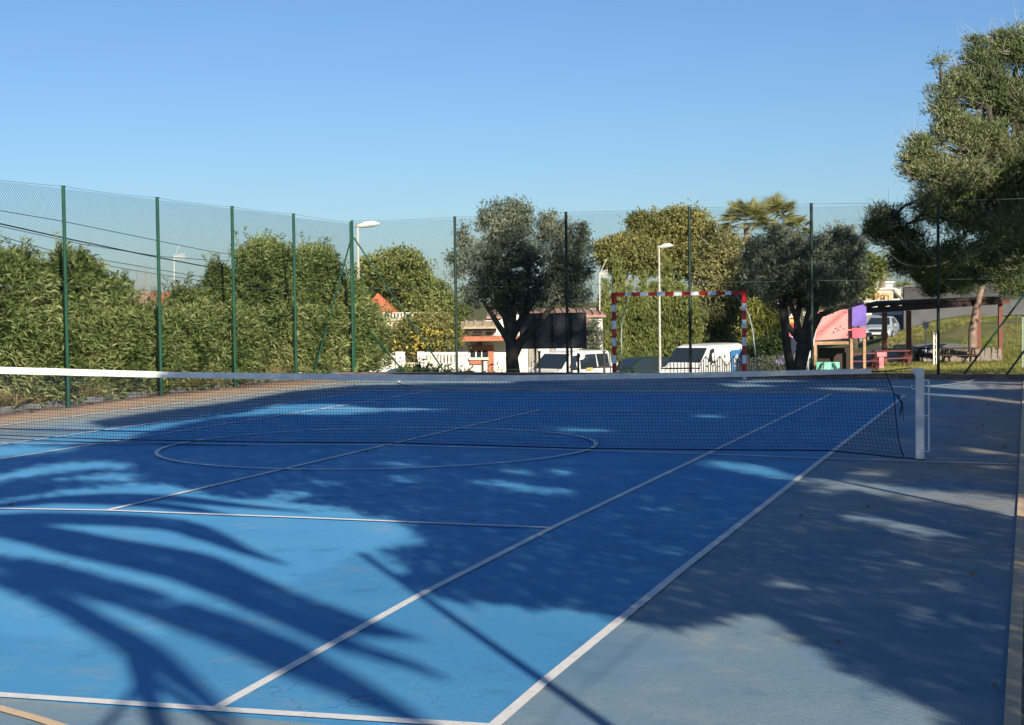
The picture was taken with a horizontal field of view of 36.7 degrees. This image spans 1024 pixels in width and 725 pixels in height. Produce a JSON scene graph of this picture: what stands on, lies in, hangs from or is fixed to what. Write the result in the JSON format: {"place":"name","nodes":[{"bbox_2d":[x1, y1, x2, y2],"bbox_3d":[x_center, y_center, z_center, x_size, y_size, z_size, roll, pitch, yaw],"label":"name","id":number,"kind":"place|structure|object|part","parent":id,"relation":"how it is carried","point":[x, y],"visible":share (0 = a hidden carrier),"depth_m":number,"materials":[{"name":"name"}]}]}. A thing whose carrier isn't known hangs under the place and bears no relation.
{"place":"outdoors","nodes":[
{"label":"outdoors","id":0,"kind":"place"},
{"bbox_2d":[0,240,199,280],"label":"overhead cable","id":1,"kind":"object","parent":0,"point":[113,266],"visible":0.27,"depth_m":49.02,"materials":[{"name":"black paint"}]},
{"bbox_2d":[1,236,199,276],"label":"overhead cable","id":2,"kind":"object","parent":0,"point":[106,260],"visible":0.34,"depth_m":48.66,"materials":[{"name":"black paint"}]},
{"bbox_2d":[1,223,206,266],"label":"overhead cable","id":3,"kind":"object","parent":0,"point":[99,245],"visible":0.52,"depth_m":47.48,"materials":[{"name":"black paint"}]},
{"bbox_2d":[0,226,227,260],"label":"overhead cable","id":4,"kind":"object","parent":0,"point":[102,247],"visible":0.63,"depth_m":47.03,"materials":[{"name":"black paint"}]},
{"bbox_2d":[0,210,235,255],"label":"overhead cable","id":5,"kind":"object","parent":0,"point":[108,230],"visible":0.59,"depth_m":47.69,"materials":[{"name":"black paint"}]},
{"bbox_2d":[174,245,184,284],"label":"tv aerial","id":6,"kind":"object","parent":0,"point":[174,261],"visible":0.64,"depth_m":95.99,"materials":[{"name":"metal"}]},
{"bbox_2d":[0,299,1023,384],"bbox_3d":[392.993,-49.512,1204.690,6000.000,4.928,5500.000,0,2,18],"label":"ground","id":7,"kind":"structure","parent":0,"point":[945,338],"depth_m":87.83,"materials":[{"name":"green plant"}]},
{"bbox_2d":[0,230,96,406],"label":"oleander shrub","id":8,"kind":"object","parent":7,"relation":"on","point":[32,325],"visible":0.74,"depth_m":28.42,"materials":[{"name":"green plant"}]},
{"bbox_2d":[39,231,153,400],"bbox_3d":[-8.609,-0.859,30.847,2.448,3.484,2.650,0,2,18],"label":"oleander shrub","id":9,"kind":"object","parent":7,"relation":"on","point":[85,304],"visible":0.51,"depth_m":30.48,"materials":[{"name":"green plant"}]},
{"bbox_2d":[80,265,188,394],"bbox_3d":[-8.032,-0.662,32.054,2.305,2.868,2.232,0,2,18],"label":"oleander shrub","id":10,"kind":"object","parent":7,"relation":"on","point":[155,331],"visible":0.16,"depth_m":31.99,"materials":[{"name":"green plant"}]},
{"bbox_2d":[127,262,157,304],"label":"bare shrub","id":11,"kind":"object","parent":7,"relation":"on","point":[145,297],"visible":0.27,"depth_m":44.99,"materials":[{"name":"grey plant"}]},
{"bbox_2d":[134,292,169,359],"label":"white house","id":12,"kind":"structure","parent":7,"relation":"on","point":[162,296],"depth_m":102.24,"materials":[{"name":"ceramic"}]},
{"bbox_2d":[0,364,320,407],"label":"dry weeds","id":13,"kind":"object","parent":7,"relation":"on","point":[77,394],"visible":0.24,"depth_m":29.94,"materials":[{"name":"brown plant"}]},
{"bbox_2d":[133,289,217,390],"bbox_3d":[-7.604,-0.436,33.431,2.306,2.361,2.222,0,2,18],"label":"oleander shrub","id":14,"kind":"object","parent":7,"relation":"on","point":[197,333],"visible":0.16,"depth_m":33.37,"materials":[{"name":"green plant"}]},
{"bbox_2d":[0,370,351,412],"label":"concrete kerb","id":15,"kind":"structure","parent":7,"relation":"on","point":[53,402],"depth_m":30.30,"materials":[{"name":"grey concrete"}]},
{"bbox_2d":[150,272,255,386],"bbox_3d":[-7.008,-0.702,35.077,2.221,2.802,2.241,0,2,18],"label":"oleander shrub","id":16,"kind":"object","parent":7,"relation":"on","point":[179,297],"visible":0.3,"depth_m":34.73,"materials":[{"name":"green plant"}]},
{"bbox_2d":[197,248,276,382],"bbox_3d":[-6.531,-1.029,36.254,1.894,3.330,1.523,0,2,18],"label":"oleander shrub","id":17,"kind":"object","parent":7,"relation":"on","point":[253,312],"visible":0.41,"depth_m":36.13,"materials":[{"name":"green plant"}]},
{"bbox_2d":[229,226,338,373],"bbox_3d":[-5.920,-1.469,38.981,2.631,3.990,3.433,0,2,18],"label":"oleander shrub","id":18,"kind":"object","parent":7,"relation":"on","point":[263,282],"visible":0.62,"depth_m":38.32,"materials":[{"name":"green plant"}]},
{"bbox_2d":[288,231,382,371],"bbox_3d":[-5.068,-1.588,41.648,2.666,3.949,3.299,0,2,18],"label":"oleander shrub","id":19,"kind":"object","parent":7,"relation":"on","point":[346,327],"visible":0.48,"depth_m":41.16,"materials":[{"name":"green plant"}]},
{"bbox_2d":[318,267,397,371],"bbox_3d":[-4.486,-1.146,42.663,2.237,3.035,3.027,0,2,18],"label":"oleander shrub","id":20,"kind":"object","parent":7,"relation":"on","point":[359,296],"visible":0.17,"depth_m":42.81,"materials":[{"name":"green plant"}]},
{"bbox_2d":[355,221,380,276],"bbox_3d":[-4.156,-1.473,44.944,0.747,5.290,0.200,-1,2,-2],"label":"street lamp","id":21,"kind":"object","parent":7,"relation":"on","point":[363,225],"visible":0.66,"depth_m":44.81,"materials":[{"name":"white metal"}]},
{"bbox_2d":[369,351,405,371],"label":"balustrade","id":22,"kind":"object","parent":7,"relation":"on","point":[399,356],"visible":0.1,"depth_m":65.80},
{"bbox_2d":[389,351,423,371],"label":"spiky plant","id":23,"kind":"object","parent":7,"relation":"on","point":[404,367],"visible":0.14,"depth_m":43.42,"materials":[{"name":"green plant"}]},
{"bbox_2d":[372,293,443,365],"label":"tiled house","id":24,"kind":"structure","parent":7,"relation":"on","point":[380,298],"depth_m":80.99,"materials":[{"name":"orange tile"}]},
{"bbox_2d":[346,241,474,336],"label":"round tree","id":25,"kind":"object","parent":7,"relation":"on","point":[386,276],"visible":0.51,"depth_m":83.16,"materials":[{"name":"green plant"}]},
{"bbox_2d":[392,349,435,371],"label":"spiky plant","id":26,"kind":"object","parent":7,"relation":"on","point":[418,367],"visible":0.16,"depth_m":43.44,"materials":[{"name":"green plant"}]},
{"bbox_2d":[380,303,471,361],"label":"flowering bush","id":27,"kind":"object","parent":7,"relation":"on","point":[426,338],"visible":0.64,"depth_m":69.01,"materials":[{"name":"green plant"}]},
{"bbox_2d":[405,351,467,371],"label":"balustrade","id":28,"kind":"object","parent":7,"relation":"on","point":[422,353],"visible":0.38,"depth_m":65.96,"materials":[{"name":"beige stone"}]},
{"bbox_2d":[428,355,463,371],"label":"spiky plant","id":29,"kind":"object","parent":7,"relation":"on","point":[450,369],"visible":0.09,"depth_m":42.98,"materials":[{"name":"green plant"}]},
{"bbox_2d":[458,365,486,371],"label":"spiky plant","id":30,"kind":"object","parent":7,"relation":"on","point":[467,370],"visible":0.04,"depth_m":43.07,"materials":[{"name":"green plant"}]},
{"bbox_2d":[0,377,1023,724],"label":"court surface","id":31,"kind":"object","parent":7,"relation":"on","point":[756,617],"visible":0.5,"depth_m":11.03,"materials":[{"name":"paint"}]},
{"bbox_2d":[0,180,353,413],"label":"chain link fence","id":32,"kind":"object","parent":31,"relation":"on","point":[158,286],"visible":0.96,"depth_m":31.49,"materials":[{"name":"green"}]},
{"bbox_2d":[0,390,905,724],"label":"tennis court lines","id":33,"kind":"object","parent":31,"relation":"on","point":[544,680],"visible":0.92,"depth_m":8.85,"materials":[{"name":"white paint"}]},
{"bbox_2d":[5,378,1009,468],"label":"handball court lines","id":34,"kind":"object","parent":31,"relation":"on","point":[156,452],"visible":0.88,"depth_m":19.84,"materials":[{"name":"paint"}]},
{"bbox_2d":[1,380,1020,685],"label":"fallen leaves","id":35,"kind":"object","parent":31,"relation":"on","point":[485,472],"depth_m":27.05,"materials":[{"name":"brown plant"}]},
{"bbox_2d":[0,380,1023,724],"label":"orange boundary lines","id":36,"kind":"object","parent":31,"relation":"on","point":[1012,712],"visible":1,"depth_m":8.32,"materials":[{"name":"orange paint"}]},
{"bbox_2d":[611,290,756,378],"bbox_3d":[3.976,-0.648,35.882,3.226,2.012,1.162,0,2,18],"label":"handball goal","id":37,"kind":"object","parent":31,"relation":"on","point":[744,339],"visible":0.81,"depth_m":35.43,"materials":[{"name":"paint"}]},
{"bbox_2d":[910,368,929,460],"bbox_3d":[4.558,0.576,17.272,0.211,1.035,0.105,0,2,18],"label":"net post","id":38,"kind":"object","parent":31,"relation":"on","point":[919,404],"visible":1,"depth_m":17.23,"materials":[{"name":"metal"}]},
{"bbox_2d":[0,367,914,459],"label":"tennis net","id":39,"kind":"object","parent":38,"relation":"attached to","point":[312,376],"visible":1,"depth_m":19.05,"materials":[{"name":"black fabric"}]},
{"bbox_2d":[440,194,600,371],"bbox_3d":[0.247,-1.996,40.590,4.097,4.975,2.444,0,2,18],"label":"olive tree","id":40,"kind":"object","parent":7,"relation":"on","point":[515,210],"visible":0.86,"depth_m":40.43,"materials":[{"name":"green plant"}]},
{"bbox_2d":[454,307,605,371],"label":"white house","id":41,"kind":"structure","parent":7,"relation":"on","point":[590,313],"depth_m":72.94,"materials":[{"name":"white plaster"},{"name":"terracotta tile"},{"name":"glass"}]},
{"bbox_2d":[469,350,488,359],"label":"window","id":42,"kind":"structure","parent":41,"relation":"in","point":[475,352],"depth_m":72.93,"materials":[{"name":"white glass"}]},
{"bbox_2d":[599,258,607,309],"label":"tv aerial","id":43,"kind":"object","parent":41,"relation":"on","point":[601,273],"visible":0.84,"depth_m":74.98,"materials":[{"name":"metal"}]},
{"bbox_2d":[538,351,540,371],"bbox_3d":[0.789,0.595,44.024,0.080,1.843,0.080,0,2,18],"label":"wooden stake","id":44,"kind":"object","parent":7,"relation":"on","point":[539,364],"visible":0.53,"depth_m":43.98,"materials":[{"name":"wood"}]},
{"bbox_2d":[522,357,561,371],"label":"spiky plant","id":45,"kind":"object","parent":7,"relation":"on","point":[535,366],"visible":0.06,"depth_m":45.80,"materials":[{"name":"green plant"}]},
{"bbox_2d":[519,312,586,371],"bbox_3d":[1.341,0.413,49.997,2.166,4.033,0.160,-1,2,0],"label":"notice board","id":46,"kind":"object","parent":7,"relation":"on","point":[575,329],"visible":0.54,"depth_m":49.95,"materials":[{"name":"black paint"}]},
{"bbox_2d":[529,350,611,371],"bbox_3d":[2.260,0.340,63.978,2.160,2.002,4.430,1,3,38],"label":"white car","id":47,"kind":"object","parent":7,"relation":"on","point":[590,356],"visible":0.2,"depth_m":63.53,"materials":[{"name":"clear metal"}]},
{"bbox_3d":[2.473,0.024,62.936,0.146,0.624,0.850,1,3,38],"label":"side window","id":48,"kind":"part","parent":47,"relation":"part of","materials":[{"name":"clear glass"}]},
{"bbox_3d":[3.138,-0.042,63.779,0.127,0.602,1.200,1,3,38],"label":"side window","id":49,"kind":"part","parent":47,"relation":"part of","materials":[{"name":"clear glass"}]},
{"bbox_3d":[3.797,-0.084,64.627,0.126,0.601,0.850,1,3,38],"label":"side window","id":50,"kind":"part","parent":47,"relation":"part of","materials":[{"name":"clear glass"}]},
{"bbox_2d":[576,353,579,371],"bbox_3d":[1.897,0.694,44.028,0.080,1.914,0.080,0,2,18],"label":"wooden stake","id":51,"kind":"object","parent":7,"relation":"on","point":[578,366],"visible":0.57,"depth_m":43.97,"materials":[{"name":"brown wood"}]},
{"bbox_2d":[575,318,608,349],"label":"grey shrub","id":52,"kind":"object","parent":7,"relation":"on","point":[597,335],"visible":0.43,"depth_m":68.30,"materials":[{"name":"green plant"}]},
{"bbox_2d":[595,351,611,371],"bbox_3d":[2.634,0.698,44.028,0.502,2.074,0.096,-1,2,5],"label":"wooden stake","id":53,"kind":"object","parent":7,"relation":"on","point":[603,366],"visible":0.48,"depth_m":43.98,"materials":[{"name":"brown wood"}]},
{"bbox_2d":[594,278,614,361],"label":"cypress tree","id":54,"kind":"object","parent":7,"relation":"on","point":[605,308],"visible":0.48,"depth_m":75.13,"materials":[{"name":"green plant"}]},
{"bbox_2d":[604,253,632,361],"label":"cypress tree","id":55,"kind":"object","parent":7,"relation":"on","point":[619,289],"visible":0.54,"depth_m":75.00,"materials":[{"name":"green plant"}]},
{"bbox_2d":[588,228,667,289],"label":"round pine","id":56,"kind":"object","parent":7,"relation":"on","point":[650,249],"visible":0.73,"depth_m":87.22,"materials":[{"name":"green plant"}]},
{"bbox_2d":[618,279,640,361],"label":"cypress tree","id":57,"kind":"object","parent":7,"relation":"on","point":[630,340],"visible":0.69,"depth_m":75.18,"materials":[{"name":"green plant"}]},
{"bbox_2d":[630,264,656,356],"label":"cypress tree","id":58,"kind":"object","parent":7,"relation":"on","point":[643,325],"visible":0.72,"depth_m":74.95,"materials":[{"name":"green plant"}]},
{"bbox_2d":[617,356,669,372],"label":"hatchback car","id":59,"kind":"object","parent":7,"relation":"on","point":[635,364],"visible":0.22,"depth_m":65.38,"materials":[{"name":"black metal"}]},
{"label":"side window","id":60,"kind":"part","parent":59,"relation":"part of","materials":[{"name":"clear glass"}]},
{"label":"side window","id":61,"kind":"part","parent":59,"relation":"part of","materials":[{"name":"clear glass"}]},
{"bbox_2d":[647,272,666,355],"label":"cypress tree","id":62,"kind":"object","parent":7,"relation":"on","point":[654,345],"visible":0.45,"depth_m":75.02,"materials":[{"name":"green plant"}]},
{"bbox_2d":[657,243,672,372],"bbox_3d":[5.971,-1.596,59.934,0.656,6.058,0.200,-1,2,3],"label":"street lamp","id":63,"kind":"object","parent":7,"relation":"on","point":[668,245],"visible":0.73,"depth_m":59.87,"materials":[{"name":"white metal"}]},
{"bbox_2d":[654,257,681,356],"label":"cypress tree","id":64,"kind":"object","parent":7,"relation":"on","point":[667,301],"visible":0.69,"depth_m":74.81,"materials":[{"name":"green plant"}]},
{"bbox_2d":[617,193,738,308],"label":"round pine","id":65,"kind":"object","parent":7,"relation":"on","point":[670,236],"visible":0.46,"depth_m":93.12,"materials":[{"name":"green plant"}]},
{"bbox_2d":[334,372,1023,378],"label":"brick kerb","id":66,"kind":"structure","parent":7,"relation":"on","point":[970,376],"depth_m":34.92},
{"bbox_2d":[313,198,1023,374],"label":"chain link fence","id":67,"kind":"object","parent":66,"relation":"on","point":[689,251],"visible":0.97,"depth_m":37.28,"materials":[{"name":"green"}]},
{"bbox_2d":[661,359,698,372],"bbox_3d":[5.353,0.649,49.041,1.246,1.537,0.030,-1,2,0],"label":"scooter rack","id":68,"kind":"object","parent":7,"relation":"on","point":[670,368],"visible":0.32,"depth_m":49.01,"materials":[{"name":"grey metal"}]},
{"bbox_2d":[668,271,694,356],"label":"cypress tree","id":69,"kind":"object","parent":7,"relation":"on","point":[676,337],"visible":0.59,"depth_m":74.72,"materials":[{"name":"green plant"}]},
{"bbox_2d":[676,288,708,345],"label":"cypress tree","id":70,"kind":"object","parent":7,"relation":"on","point":[694,322],"visible":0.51,"depth_m":74.55,"materials":[{"name":"green plant"}]},
{"bbox_2d":[661,343,741,372],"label":"delivery van","id":71,"kind":"object","parent":7,"relation":"on","point":[683,349],"visible":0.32,"depth_m":65.97,"materials":[{"name":"white metal"}]},
{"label":"side window","id":72,"kind":"part","parent":71,"relation":"part of","materials":[{"name":"glass"}]},
{"bbox_2d":[691,213,760,353],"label":"tree","id":73,"kind":"object","parent":7,"relation":"on","point":[729,313],"visible":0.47,"depth_m":79.28,"materials":[{"name":"green plant"}]},
{"bbox_2d":[699,355,754,371],"bbox_3d":[6.959,0.818,50.033,1.836,2.089,0.030,-1,2,0],"label":"picket railing","id":74,"kind":"object","parent":7,"relation":"on","point":[705,357],"visible":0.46,"depth_m":49.99,"materials":[{"name":"black paint"}]},
{"bbox_2d":[718,196,776,365],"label":"fan palm","id":75,"kind":"object","parent":7,"relation":"on","point":[739,205],"visible":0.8,"depth_m":89.44,"materials":[{"name":"green plant"}]},
{"bbox_2d":[732,293,780,370],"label":"leafy shrub","id":76,"kind":"object","parent":7,"relation":"on","point":[754,312],"visible":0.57,"depth_m":69.56,"materials":[{"name":"green plant"}]},
{"bbox_2d":[747,329,796,365],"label":"dark shrub","id":77,"kind":"object","parent":7,"relation":"on","point":[763,342],"visible":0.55,"depth_m":67.56,"materials":[{"name":"green plant"}]},
{"bbox_2d":[748,192,805,303],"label":"fan palm","id":78,"kind":"object","parent":7,"relation":"on","point":[773,200],"visible":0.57,"depth_m":91.52,"materials":[{"name":"green plant"}]},
{"bbox_2d":[754,353,806,370],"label":"lavender bush","id":79,"kind":"object","parent":7,"relation":"on","point":[769,363],"visible":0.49,"depth_m":46.83,"materials":[{"name":"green plant"}]},
{"bbox_2d":[788,311,796,356],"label":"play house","id":80,"kind":"structure","parent":7,"relation":"on","point":[793,343],"depth_m":62.70,"materials":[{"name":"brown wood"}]},
{"bbox_2d":[777,216,814,358],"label":"fan palm","id":81,"kind":"object","parent":7,"relation":"on","point":[800,219],"visible":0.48,"depth_m":87.51,"materials":[{"name":"green plant"}]},
{"bbox_2d":[735,213,876,369],"bbox_3d":[7.655,-1.454,40.275,3.717,4.899,2.303,-1,2,-4],"label":"olive tree","id":82,"kind":"object","parent":7,"relation":"on","point":[802,345],"visible":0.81,"depth_m":39.99,"materials":[{"name":"green plant"}]},
{"bbox_2d":[808,300,867,369],"bbox_3d":[12.494,-0.783,60.287,2.537,3.321,2.123,-1,2,0],"label":"play structure","id":83,"kind":"object","parent":7,"relation":"on","point":[842,317],"visible":0.56,"depth_m":60.00,"materials":[{"name":"light wood"},{"name":"colored plastic"},{"name":"painted panels"}]},
{"bbox_2d":[834,247,890,350],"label":"broadleaf tree","id":84,"kind":"object","parent":7,"relation":"on","point":[879,271],"visible":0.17,"depth_m":91.55,"materials":[{"name":"green plant"}]},
{"bbox_2d":[853,352,877,369],"bbox_3d":[14.396,-0.022,63.999,1.501,0.763,1.340,-1,2,0],"label":"picnic bench","id":85,"kind":"object","parent":7,"relation":"on","point":[873,360],"visible":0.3,"depth_m":63.69,"materials":[{"name":"wood"}]},
{"bbox_2d":[841,281,902,341],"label":"terrace house","id":86,"kind":"structure","parent":7,"relation":"on","point":[888,295],"depth_m":111.40,"materials":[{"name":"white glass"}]},
{"bbox_2d":[876,352,886,369],"bbox_3d":[13.631,-0.025,57.040,0.350,0.711,0.318,-1,2,0],"label":"spring toy","id":87,"kind":"object","parent":7,"relation":"on","point":[880,359],"visible":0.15,"depth_m":57.00,"materials":[{"name":"pink plastic"}]},
{"bbox_2d":[864,316,899,340],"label":"parked car","id":88,"kind":"object","parent":7,"relation":"on","point":[894,327],"visible":0.57,"depth_m":93.85,"materials":[{"name":"silver metal"}]},
{"bbox_2d":[880,262,893,287],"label":"fan palm","id":89,"kind":"object","parent":7,"relation":"on","point":[881,286],"visible":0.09,"depth_m":111.85,"materials":[{"name":"plant"}]},
{"bbox_2d":[870,350,912,366],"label":"picnic bench","id":90,"kind":"object","parent":7,"relation":"on","point":[903,358],"visible":0.56,"depth_m":65.68,"materials":[{"name":"red wood"}]},
{"bbox_2d":[894,281,912,296],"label":"fan palm","id":91,"kind":"object","parent":7,"relation":"on","point":[902,283],"visible":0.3,"depth_m":113.83,"materials":[{"name":"green plant"}]},
{"bbox_2d":[892,344,916,361],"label":"rubble wall","id":92,"kind":"structure","parent":7,"relation":"on","point":[903,346],"depth_m":71.75,"materials":[{"name":"grey stone"}]},
{"bbox_2d":[923,322,928,350],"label":"street sign","id":93,"kind":"object","parent":7,"relation":"on","point":[925,325],"visible":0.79,"depth_m":77.83,"materials":[{"name":"grey metal"}]},
{"bbox_2d":[915,347,953,361],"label":"picnic bench","id":94,"kind":"object","parent":7,"relation":"on","point":[921,355],"visible":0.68,"depth_m":69.72,"materials":[{"name":"brown wood"}]},
{"bbox_2d":[933,331,936,363],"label":"white post","id":95,"kind":"object","parent":7,"relation":"on","point":[934,344],"visible":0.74,"depth_m":65.97,"materials":[{"name":"white wood"}]},
{"bbox_2d":[850,1,1023,292],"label":"stone pine","id":96,"kind":"object","parent":7,"relation":"on","point":[990,158],"visible":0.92,"depth_m":60.66,"materials":[{"name":"green plant"}]},
{"bbox_2d":[865,296,1009,364],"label":"wooden pergola","id":97,"kind":"object","parent":7,"relation":"on","point":[872,308],"visible":0.78,"depth_m":69.85,"materials":[{"name":"wood"}]},
{"bbox_2d":[912,347,1001,361],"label":"log fence","id":98,"kind":"object","parent":7,"relation":"on","point":[993,356],"visible":0.38,"depth_m":71.69,"materials":[{"name":"brown wood"}]},
{"bbox_2d":[901,285,1023,328],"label":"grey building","id":99,"kind":"structure","parent":7,"relation":"on","point":[917,318],"depth_m":102.88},
{"bbox_2d":[946,347,979,362],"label":"picnic bench","id":100,"kind":"object","parent":7,"relation":"on","point":[974,354],"visible":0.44,"depth_m":70.67,"materials":[{"name":"brown wood"}]},
{"bbox_2d":[908,254,1023,360],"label":"stone pine","id":101,"kind":"object","parent":7,"relation":"on","point":[974,322],"visible":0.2,"depth_m":71.81,"materials":[{"name":"green plant"}]},
{"bbox_2d":[0,0,1023,302],"label":"sky","id":102,"kind":"structure","parent":0,"point":[392,111],"materials":[{"name":"blue"}]},
{"bbox_2d":[373,372,1023,374],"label":"verge","id":103,"kind":"structure","parent":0,"point":[619,373],"depth_m":39.05,"materials":[{"name":"soil"}]},
{"bbox_2d":[853,343,967,365],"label":"forecourt","id":104,"kind":"structure","parent":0,"point":[942,345],"depth_m":80.34,"materials":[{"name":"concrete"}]},
{"bbox_2d":[853,315,1020,368],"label":"street","id":105,"kind":"structure","parent":0,"point":[879,347],"depth_m":86.19,"materials":[{"name":"grey asphalt"}]},
{"bbox_2d":[878,315,1023,373],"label":"grass","id":106,"kind":"structure","parent":0,"point":[889,365],"depth_m":71.43,"materials":[{"name":"green plant"}]},
{"bbox_2d":[1022,318,1022,367],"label":"slim pole","id":107,"kind":"object","parent":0,"point":[1022,342],"visible":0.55,"depth_m":57.94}
]}

